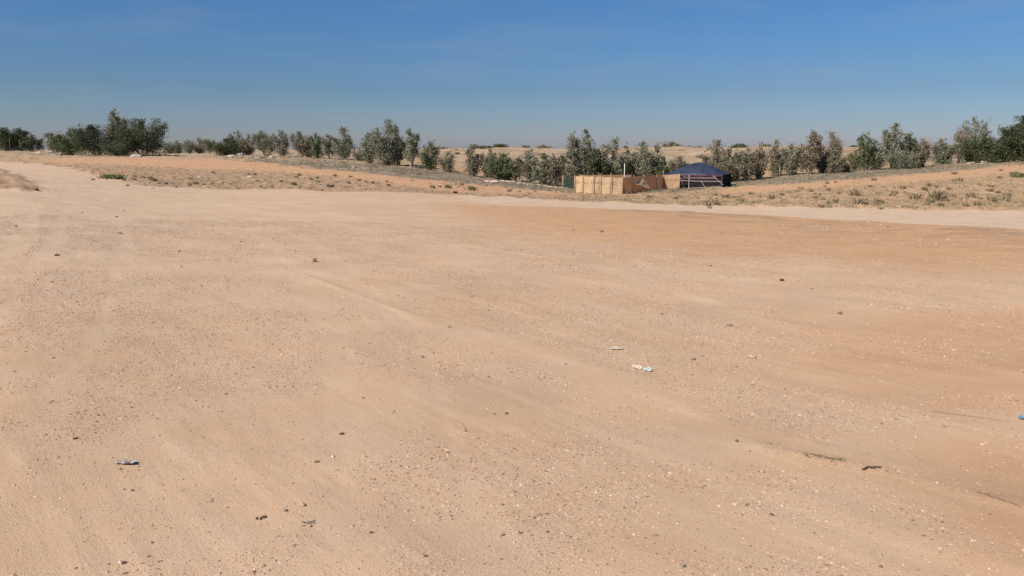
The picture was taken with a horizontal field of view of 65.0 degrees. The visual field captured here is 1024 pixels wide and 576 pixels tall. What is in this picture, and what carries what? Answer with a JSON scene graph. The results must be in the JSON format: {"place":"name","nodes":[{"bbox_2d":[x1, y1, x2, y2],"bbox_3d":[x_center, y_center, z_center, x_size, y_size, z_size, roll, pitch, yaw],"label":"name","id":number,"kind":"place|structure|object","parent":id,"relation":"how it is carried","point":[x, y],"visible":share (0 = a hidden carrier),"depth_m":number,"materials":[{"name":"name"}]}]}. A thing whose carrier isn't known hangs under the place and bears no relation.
{"place":"outdoors","nodes":[
{"label":"outdoors","id":0,"kind":"place"},
{"bbox_2d":[0,145,1023,575],"bbox_3d":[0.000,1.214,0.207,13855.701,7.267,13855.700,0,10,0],"label":"ground","id":1,"kind":"structure","parent":0,"point":[66,191],"depth_m":6.88,"materials":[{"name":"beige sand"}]},
{"bbox_2d":[0,127,23,150],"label":"tree","id":2,"kind":"object","parent":1,"relation":"on","point":[5,138],"visible":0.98,"depth_m":217.02,"materials":[{"name":"green plant"}]},
{"bbox_2d":[13,127,30,150],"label":"tree","id":3,"kind":"object","parent":1,"relation":"on","point":[21,132],"visible":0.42,"depth_m":220.47,"materials":[{"name":"green plant"}]},
{"bbox_2d":[19,134,44,151],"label":"tree","id":4,"kind":"object","parent":1,"relation":"on","point":[29,142],"visible":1,"depth_m":215.84,"materials":[{"name":"green plant"}]},
{"bbox_2d":[42,131,55,151],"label":"tree","id":5,"kind":"object","parent":1,"relation":"on","point":[48,143],"visible":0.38,"depth_m":200.70,"materials":[{"name":"green plant"}]},
{"bbox_2d":[50,131,88,154],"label":"tree","id":6,"kind":"object","parent":1,"relation":"on","point":[62,144],"visible":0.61,"depth_m":154.16,"materials":[{"name":"green plant"}]},
{"bbox_2d":[67,124,118,155],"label":"tree","id":7,"kind":"object","parent":1,"relation":"on","point":[81,138],"visible":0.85,"depth_m":151.61,"materials":[{"name":"green plant"}]},
{"bbox_2d":[98,174,127,178],"bbox_3d":[-30.208,-8.422,60.741,2.168,0.396,2.376,0,10,0],"label":"green weed","id":8,"kind":"object","parent":1,"relation":"on","point":[113,176],"visible":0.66,"depth_m":60.41,"materials":[{"name":"green plant"}]},
{"bbox_2d":[102,107,128,154],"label":"tree","id":9,"kind":"object","parent":1,"relation":"on","point":[116,121],"visible":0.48,"depth_m":154.07,"materials":[{"name":"green plant"}]},
{"bbox_2d":[98,141,133,155],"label":"bush","id":10,"kind":"object","parent":1,"relation":"on","point":[114,150],"visible":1,"depth_m":145.06,"materials":[{"name":"green plant"}]},
{"bbox_2d":[114,459,135,463],"bbox_3d":[-2.173,0.975,4.514,0.120,0.015,0.058,-1,10,-6],"label":"plastic scrap","id":11,"kind":"object","parent":1,"relation":"on","point":[123,461],"visible":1,"depth_m":4.50,"materials":[{"name":"white plastic"}]},
{"bbox_2d":[130,154,142,156],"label":"boulder","id":12,"kind":"object","parent":1,"relation":"on","point":[136,155],"visible":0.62,"depth_m":137.41,"materials":[{"name":"stone"}]},
{"bbox_2d":[111,117,169,155],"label":"tree","id":13,"kind":"object","parent":1,"relation":"on","point":[139,137],"visible":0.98,"depth_m":148.41,"materials":[{"name":"green plant"}]},
{"bbox_2d":[164,141,175,153],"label":"tree","id":14,"kind":"object","parent":1,"relation":"on","point":[171,146],"visible":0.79,"depth_m":218.56,"materials":[{"name":"green plant"}]},
{"bbox_2d":[173,140,185,153],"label":"tree","id":15,"kind":"object","parent":1,"relation":"on","point":[178,150],"visible":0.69,"depth_m":222.05,"materials":[{"name":"green plant"}]},
{"bbox_2d":[181,139,196,153],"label":"tree","id":16,"kind":"object","parent":1,"relation":"on","point":[188,148],"visible":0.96,"depth_m":218.11,"materials":[{"name":"green plant"}]},
{"bbox_2d":[192,137,205,153],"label":"tree","id":17,"kind":"object","parent":1,"relation":"on","point":[199,148],"visible":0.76,"depth_m":222.14,"materials":[{"name":"green plant"}]},
{"bbox_2d":[201,138,215,153],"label":"tree","id":18,"kind":"object","parent":1,"relation":"on","point":[207,146],"visible":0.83,"depth_m":216.84,"materials":[{"name":"green plant"}]},
{"bbox_2d":[211,138,240,155],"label":"bush","id":19,"kind":"object","parent":1,"relation":"on","point":[225,147],"visible":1,"depth_m":156.81,"materials":[{"name":"green plant"}]},
{"bbox_2d":[225,130,247,153],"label":"tree","id":20,"kind":"object","parent":1,"relation":"on","point":[237,137],"visible":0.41,"depth_m":161.87,"materials":[{"name":"green plant"}]},
{"bbox_2d":[240,133,255,154],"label":"tree","id":21,"kind":"object","parent":1,"relation":"on","point":[246,149],"visible":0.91,"depth_m":160.06,"materials":[{"name":"green plant"}]},
{"bbox_2d":[248,130,279,155],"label":"tree","id":22,"kind":"object","parent":1,"relation":"on","point":[268,142],"visible":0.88,"depth_m":154.75,"materials":[{"name":"green plant"}]},
{"bbox_2d":[272,129,289,156],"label":"tree","id":23,"kind":"object","parent":1,"relation":"on","point":[283,141],"visible":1,"depth_m":152.03,"materials":[{"name":"green plant"}]},
{"bbox_2d":[288,130,311,157],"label":"tree","id":24,"kind":"object","parent":1,"relation":"on","point":[303,142],"visible":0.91,"depth_m":147.02,"materials":[{"name":"green plant"}]},
{"bbox_2d":[304,146,313,157],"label":"bush","id":25,"kind":"object","parent":1,"relation":"on","point":[309,155],"visible":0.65,"depth_m":147.60,"materials":[{"name":"green plant"}]},
{"bbox_2d":[307,133,323,158],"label":"tree","id":26,"kind":"object","parent":1,"relation":"on","point":[316,146],"visible":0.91,"depth_m":143.22,"materials":[{"name":"green plant"}]},
{"bbox_2d":[319,133,338,158],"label":"tree","id":27,"kind":"object","parent":1,"relation":"on","point":[326,144],"visible":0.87,"depth_m":141.34,"materials":[{"name":"green plant"}]},
{"bbox_2d":[330,126,355,159],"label":"tree","id":28,"kind":"object","parent":1,"relation":"on","point":[340,150],"visible":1,"depth_m":139.28,"materials":[{"name":"green plant"}]},
{"bbox_2d":[351,148,366,160],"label":"bush","id":29,"kind":"object","parent":1,"relation":"on","point":[354,154],"visible":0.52,"depth_m":136.68,"materials":[{"name":"green plant"}]},
{"bbox_2d":[356,134,378,162],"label":"tree","id":30,"kind":"object","parent":1,"relation":"on","point":[365,153],"visible":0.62,"depth_m":127.33,"materials":[{"name":"green plant"}]},
{"bbox_2d":[366,118,405,164],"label":"tree","id":31,"kind":"object","parent":1,"relation":"on","point":[383,152],"visible":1,"depth_m":122.37,"materials":[{"name":"green plant"}]},
{"bbox_2d":[389,136,409,164],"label":"tree","id":32,"kind":"object","parent":1,"relation":"on","point":[400,158],"visible":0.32,"depth_m":125.75,"materials":[{"name":"green plant"}]},
{"bbox_2d":[403,127,421,166],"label":"tree","id":33,"kind":"object","parent":1,"relation":"on","point":[412,141],"visible":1,"depth_m":119.84,"materials":[{"name":"green plant"}]},
{"bbox_2d":[417,139,444,169],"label":"tree","id":34,"kind":"object","parent":1,"relation":"on","point":[428,161],"visible":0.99,"depth_m":115.81,"materials":[{"name":"green plant"}]},
{"bbox_2d":[438,151,455,171],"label":"bush","id":35,"kind":"object","parent":1,"relation":"on","point":[446,165],"visible":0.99,"depth_m":113.36,"materials":[{"name":"green plant"}]},
{"bbox_2d":[443,184,452,187],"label":"dry shrub","id":36,"kind":"object","parent":1,"relation":"on","point":[447,186],"visible":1,"depth_m":74.06,"materials":[{"name":"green plant"}]},
{"bbox_2d":[462,185,477,190],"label":"dry shrub","id":37,"kind":"object","parent":1,"relation":"on","point":[471,188],"visible":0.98,"depth_m":73.84,"materials":[{"name":"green plant"}]},
{"bbox_2d":[462,143,484,175],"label":"tree","id":38,"kind":"object","parent":1,"relation":"on","point":[473,167],"visible":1,"depth_m":107.52,"materials":[{"name":"green plant"}]},
{"bbox_2d":[479,147,498,176],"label":"tree","id":39,"kind":"object","parent":1,"relation":"on","point":[487,160],"visible":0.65,"depth_m":107.29,"materials":[{"name":"green plant"}]},
{"bbox_2d":[491,143,505,146],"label":"desert shrub","id":40,"kind":"object","parent":1,"relation":"on","point":[500,145],"visible":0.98,"depth_m":371.02,"materials":[{"name":"green plant"}]},
{"bbox_2d":[487,152,518,180],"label":"bush","id":41,"kind":"object","parent":1,"relation":"on","point":[500,170],"visible":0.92,"depth_m":105.43,"materials":[{"name":"green plant"}]},
{"bbox_2d":[0,146,1023,209],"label":"dry grass","id":42,"kind":"structure","parent":1,"relation":"on","point":[796,197],"depth_m":68.70,"materials":[{"name":"beige plant"}]},
{"bbox_2d":[0,159,1023,254],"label":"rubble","id":43,"kind":"object","parent":1,"relation":"on","point":[701,204],"visible":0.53,"depth_m":41.39,"materials":[{"name":"beige stone"}]},
{"bbox_2d":[1,153,1023,193],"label":"undergrowth","id":44,"kind":"object","parent":1,"relation":"on","point":[670,189],"visible":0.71,"depth_m":105.50,"materials":[{"name":"green plant"}]},
{"bbox_2d":[509,155,528,181],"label":"tree","id":45,"kind":"object","parent":1,"relation":"on","point":[522,168],"visible":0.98,"depth_m":104.70,"materials":[{"name":"green plant"}]},
{"bbox_2d":[521,148,540,182],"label":"tree","id":46,"kind":"object","parent":1,"relation":"on","point":[531,161],"visible":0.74,"depth_m":104.50,"materials":[{"name":"green plant"}]},
{"bbox_2d":[501,180,573,188],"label":"concrete edging","id":47,"kind":"object","parent":1,"relation":"on","point":[531,184],"visible":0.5,"depth_m":100.94,"materials":[{"name":"white concrete"}]},
{"bbox_2d":[531,153,552,184],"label":"tree","id":48,"kind":"object","parent":1,"relation":"on","point":[541,174],"visible":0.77,"depth_m":102.47,"materials":[{"name":"green plant"}]},
{"bbox_2d":[543,153,567,185],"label":"tree","id":49,"kind":"object","parent":1,"relation":"on","point":[555,173],"visible":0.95,"depth_m":101.66,"materials":[{"name":"green plant"}]},
{"bbox_2d":[563,176,574,187],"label":"shade net","id":50,"kind":"object","parent":1,"relation":"on","point":[568,183],"visible":0.9,"depth_m":97.27,"materials":[{"name":"green fabric"}]},
{"bbox_2d":[558,131,583,181],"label":"tree","id":51,"kind":"object","parent":1,"relation":"on","point":[571,172],"visible":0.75,"depth_m":105.27,"materials":[{"name":"green plant"}]},
{"bbox_2d":[569,129,599,174],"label":"tree","id":52,"kind":"object","parent":1,"relation":"on","point":[588,150],"visible":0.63,"depth_m":105.75,"materials":[{"name":"green plant"}]},
{"bbox_2d":[585,148,609,174],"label":"bush","id":53,"kind":"object","parent":1,"relation":"on","point":[596,164],"visible":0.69,"depth_m":104.14,"materials":[{"name":"green plant"}]},
{"bbox_2d":[599,136,629,174],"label":"tree","id":54,"kind":"object","parent":1,"relation":"on","point":[618,169],"visible":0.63,"depth_m":105.11,"materials":[{"name":"green plant"}]},
{"bbox_2d":[574,170,679,194],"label":"fabric enclosure","id":55,"kind":"object","parent":1,"relation":"on","point":[614,184],"visible":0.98,"depth_m":86.52,"materials":[{"name":"brown fabric"}]},
{"bbox_2d":[615,142,639,175],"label":"tree","id":56,"kind":"object","parent":1,"relation":"on","point":[627,153],"visible":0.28,"depth_m":108.01,"materials":[{"name":"green plant"}]},
{"bbox_2d":[631,364,642,368],"bbox_3d":[1.158,0.725,7.385,0.101,0.009,0.144,-2,10,-10],"label":"cardboard scrap","id":57,"kind":"object","parent":1,"relation":"on","point":[639,366],"visible":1,"depth_m":7.39,"materials":[{"name":"beige cardboard"}]},
{"bbox_2d":[626,140,657,176],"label":"tree","id":58,"kind":"object","parent":1,"relation":"on","point":[644,168],"visible":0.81,"depth_m":107.17,"materials":[{"name":"green plant"}]},
{"bbox_2d":[642,367,651,370],"bbox_3d":[1.225,0.736,7.303,0.096,0.010,0.149,0,10,1],"label":"plastic scrap","id":59,"kind":"object","parent":1,"relation":"on","point":[647,368],"visible":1,"depth_m":7.31,"materials":[{"name":"white plastic"}]},
{"bbox_2d":[645,142,664,174],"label":"tree","id":60,"kind":"object","parent":1,"relation":"on","point":[656,146],"visible":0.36,"depth_m":107.72,"materials":[{"name":"green plant"}]},
{"bbox_2d":[655,156,669,174],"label":"bush","id":61,"kind":"object","parent":1,"relation":"on","point":[662,167],"visible":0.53,"depth_m":106.31,"materials":[{"name":"green plant"}]},
{"bbox_2d":[660,140,682,146],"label":"desert shrub","id":62,"kind":"object","parent":1,"relation":"on","point":[668,144],"visible":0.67,"depth_m":371.57,"materials":[{"name":"green plant"}]},
{"bbox_2d":[667,155,689,171],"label":"bush","id":63,"kind":"object","parent":1,"relation":"on","point":[678,163],"visible":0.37,"depth_m":114.26,"materials":[{"name":"green plant"}]},
{"bbox_2d":[663,162,731,188],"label":"tent","id":64,"kind":"object","parent":1,"relation":"on","point":[697,175],"visible":0.89,"depth_m":95.94,"materials":[{"name":"blue fabric"}]},
{"bbox_2d":[699,139,731,169],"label":"tree","id":65,"kind":"object","parent":1,"relation":"on","point":[717,158],"visible":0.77,"depth_m":106.43,"materials":[{"name":"green plant"}]},
{"bbox_2d":[711,200,722,204],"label":"dry shrub","id":66,"kind":"object","parent":1,"relation":"on","point":[716,202],"visible":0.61,"depth_m":54.04,"materials":[{"name":"beige plant"}]},
{"bbox_2d":[721,194,730,197],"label":"dry shrub","id":67,"kind":"object","parent":1,"relation":"on","point":[725,195],"visible":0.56,"depth_m":67.12,"materials":[{"name":"beige plant"}]},
{"bbox_2d":[717,157,744,180],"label":"bush","id":68,"kind":"object","parent":1,"relation":"on","point":[736,171],"visible":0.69,"depth_m":105.15,"materials":[{"name":"green plant"}]},
{"bbox_2d":[729,150,742,175],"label":"tree","id":69,"kind":"object","parent":1,"relation":"on","point":[737,159],"visible":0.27,"depth_m":116.10,"materials":[{"name":"green plant"}]},
{"bbox_2d":[733,143,748,147],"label":"desert shrub","id":70,"kind":"object","parent":1,"relation":"on","point":[743,146],"visible":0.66,"depth_m":380.30,"materials":[{"name":"green plant"}]},
{"bbox_2d":[739,145,758,179],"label":"tree","id":71,"kind":"object","parent":1,"relation":"on","point":[748,173],"visible":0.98,"depth_m":105.36,"materials":[{"name":"green plant"}]},
{"bbox_2d":[753,142,768,178],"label":"tree","id":72,"kind":"object","parent":1,"relation":"on","point":[758,171],"visible":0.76,"depth_m":107.42,"materials":[{"name":"green plant"}]},
{"bbox_2d":[766,194,776,199],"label":"dry shrub","id":73,"kind":"object","parent":1,"relation":"on","point":[770,196],"visible":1,"depth_m":61.13,"materials":[{"name":"beige plant"}]},
{"bbox_2d":[766,139,788,175],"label":"tree","id":74,"kind":"object","parent":1,"relation":"on","point":[776,164],"visible":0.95,"depth_m":112.03,"materials":[{"name":"green plant"}]},
{"bbox_2d":[779,142,804,175],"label":"tree","id":75,"kind":"object","parent":1,"relation":"on","point":[791,165],"visible":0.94,"depth_m":111.19,"materials":[{"name":"green plant"}]},
{"bbox_2d":[796,129,824,173],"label":"tree","id":76,"kind":"object","parent":1,"relation":"on","point":[810,157],"visible":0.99,"depth_m":109.98,"materials":[{"name":"green plant"}]},
{"bbox_2d":[814,146,829,172],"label":"tree","id":77,"kind":"object","parent":1,"relation":"on","point":[821,166],"visible":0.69,"depth_m":112.14,"materials":[{"name":"green plant"}]},
{"bbox_2d":[821,127,845,162],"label":"tree","id":78,"kind":"object","parent":1,"relation":"on","point":[834,143],"visible":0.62,"depth_m":110.74,"materials":[{"name":"green plant"}]},
{"bbox_2d":[826,149,846,173],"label":"bush","id":79,"kind":"object","parent":1,"relation":"on","point":[836,165],"visible":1,"depth_m":109.10,"materials":[{"name":"green plant"}]},
{"bbox_2d":[843,162,851,172],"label":"bush","id":80,"kind":"object","parent":1,"relation":"on","point":[847,167],"visible":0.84,"depth_m":110.50,"materials":[{"name":"green plant"}]},
{"bbox_2d":[845,150,860,169],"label":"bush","id":81,"kind":"object","parent":1,"relation":"on","point":[853,158],"visible":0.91,"depth_m":117.96,"materials":[{"name":"green plant"}]},
{"bbox_2d":[847,189,864,195],"bbox_3d":[26.324,-7.287,61.388,1.173,0.497,1.202,7,12,34],"label":"dry shrub","id":82,"kind":"object","parent":1,"relation":"on","point":[854,193],"visible":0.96,"depth_m":61.25,"materials":[{"name":"beige plant"}]},
{"bbox_2d":[852,198,865,203],"bbox_3d":[21.768,-5.463,50.427,0.803,0.398,0.783,-2,10,-10],"label":"dry shrub","id":83,"kind":"object","parent":1,"relation":"on","point":[859,201],"visible":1,"depth_m":50.27,"materials":[{"name":"beige plant"}]},
{"bbox_2d":[854,131,878,169],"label":"tree","id":84,"kind":"object","parent":1,"relation":"on","point":[865,156],"visible":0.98,"depth_m":115.99,"materials":[{"name":"green plant"}]},
{"bbox_2d":[862,466,880,469],"bbox_3d":[2.129,1.061,4.752,0.136,0.020,0.028,-2,10,-12],"label":"dry twig","id":85,"kind":"object","parent":1,"relation":"on","point":[866,467],"visible":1,"depth_m":4.75,"materials":[{"name":"brown wood"}]},
{"bbox_2d":[873,199,884,203],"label":"dry shrub","id":86,"kind":"object","parent":1,"relation":"on","point":[879,200],"visible":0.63,"depth_m":52.57,"materials":[{"name":"beige plant"}]},
{"bbox_2d":[869,141,890,169],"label":"tree","id":87,"kind":"object","parent":1,"relation":"on","point":[878,162],"visible":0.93,"depth_m":115.95,"materials":[{"name":"green plant"}]},
{"bbox_2d":[880,122,910,168],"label":"tree","id":88,"kind":"object","parent":1,"relation":"on","point":[888,136],"visible":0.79,"depth_m":116.70,"materials":[{"name":"green plant"}]},
{"bbox_2d":[882,151,919,168],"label":"bush","id":89,"kind":"object","parent":1,"relation":"on","point":[901,161],"visible":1,"depth_m":114.05,"materials":[{"name":"green plant"}]},
{"bbox_2d":[902,131,918,167],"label":"tree","id":90,"kind":"object","parent":1,"relation":"on","point":[912,141],"visible":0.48,"depth_m":117.65,"materials":[{"name":"green plant"}]},
{"bbox_2d":[908,193,923,199],"bbox_3d":[28.585,-6.470,56.747,0.990,0.465,0.966,-5,11,-26],"label":"dry shrub","id":91,"kind":"object","parent":1,"relation":"on","point":[914,196],"visible":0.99,"depth_m":56.66,"materials":[{"name":"beige plant"}]},
{"bbox_2d":[909,146,926,167],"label":"bush","id":92,"kind":"object","parent":1,"relation":"on","point":[921,160],"visible":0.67,"depth_m":117.05,"materials":[{"name":"green plant"}]},
{"bbox_2d":[914,135,933,166],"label":"tree","id":93,"kind":"object","parent":1,"relation":"on","point":[925,145],"visible":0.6,"depth_m":118.79,"materials":[{"name":"grey plant"}]},
{"bbox_2d":[927,190,950,200],"bbox_3d":[29.323,-6.398,55.312,1.380,0.734,1.415,9,13,43],"label":"dry shrub","id":94,"kind":"object","parent":1,"relation":"on","point":[938,195],"visible":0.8,"depth_m":55.13,"materials":[{"name":"beige plant"}]},
{"bbox_2d":[929,138,958,163],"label":"bush","id":95,"kind":"object","parent":1,"relation":"on","point":[943,153],"visible":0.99,"depth_m":128.48,"materials":[{"name":"green plant"}]},
{"bbox_2d":[951,124,972,162],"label":"tree","id":96,"kind":"object","parent":1,"relation":"on","point":[961,136],"visible":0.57,"depth_m":131.47,"materials":[{"name":"green plant"}]},
{"bbox_2d":[962,202,971,206],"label":"dry shrub","id":97,"kind":"object","parent":1,"relation":"on","point":[964,204],"visible":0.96,"depth_m":48.33,"materials":[{"name":"beige plant"}]},
{"bbox_2d":[965,192,979,198],"bbox_3d":[32.231,-6.482,56.233,0.966,0.426,0.990,7,12,37],"label":"dry shrub","id":98,"kind":"object","parent":1,"relation":"on","point":[971,195],"visible":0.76,"depth_m":56.13,"materials":[{"name":"beige plant"}]},
{"bbox_2d":[953,116,993,162],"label":"tree","id":99,"kind":"object","parent":1,"relation":"on","point":[977,127],"visible":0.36,"depth_m":132.88,"materials":[{"name":"green plant"}]},
{"bbox_2d":[973,201,985,205],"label":"dry shrub","id":100,"kind":"object","parent":1,"relation":"on","point":[978,203],"visible":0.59,"depth_m":48.92,"materials":[{"name":"beige plant"}]},
{"bbox_2d":[958,136,1008,162],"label":"bush","id":101,"kind":"object","parent":1,"relation":"on","point":[995,151],"visible":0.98,"depth_m":128.20,"materials":[{"name":"green plant"}]},
{"bbox_2d":[985,137,1021,161],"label":"tree","id":102,"kind":"object","parent":1,"relation":"on","point":[1009,153],"visible":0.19,"depth_m":130.11,"materials":[{"name":"green plant"}]},
{"bbox_2d":[999,195,1010,200],"bbox_3d":[32.276,-5.878,52.625,0.786,0.386,0.806,-4,11,-24],"label":"dry shrub","id":103,"kind":"object","parent":1,"relation":"on","point":[1005,197],"visible":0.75,"depth_m":52.49,"materials":[{"name":"beige plant"}]},
{"bbox_2d":[997,115,1023,161],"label":"tree","id":104,"kind":"object","parent":1,"relation":"on","point":[1013,134],"visible":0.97,"depth_m":127.37,"materials":[{"name":"green plant"}]},
{"bbox_2d":[1009,173,1023,177],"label":"green weed","id":105,"kind":"object","parent":1,"relation":"on","point":[1017,175],"visible":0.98,"depth_m":78.45,"materials":[{"name":"green plant"}]},
{"bbox_2d":[0,0,1023,149],"label":"sky","id":106,"kind":"structure","parent":0,"point":[456,73],"materials":[{"name":"blue"}]}
]}

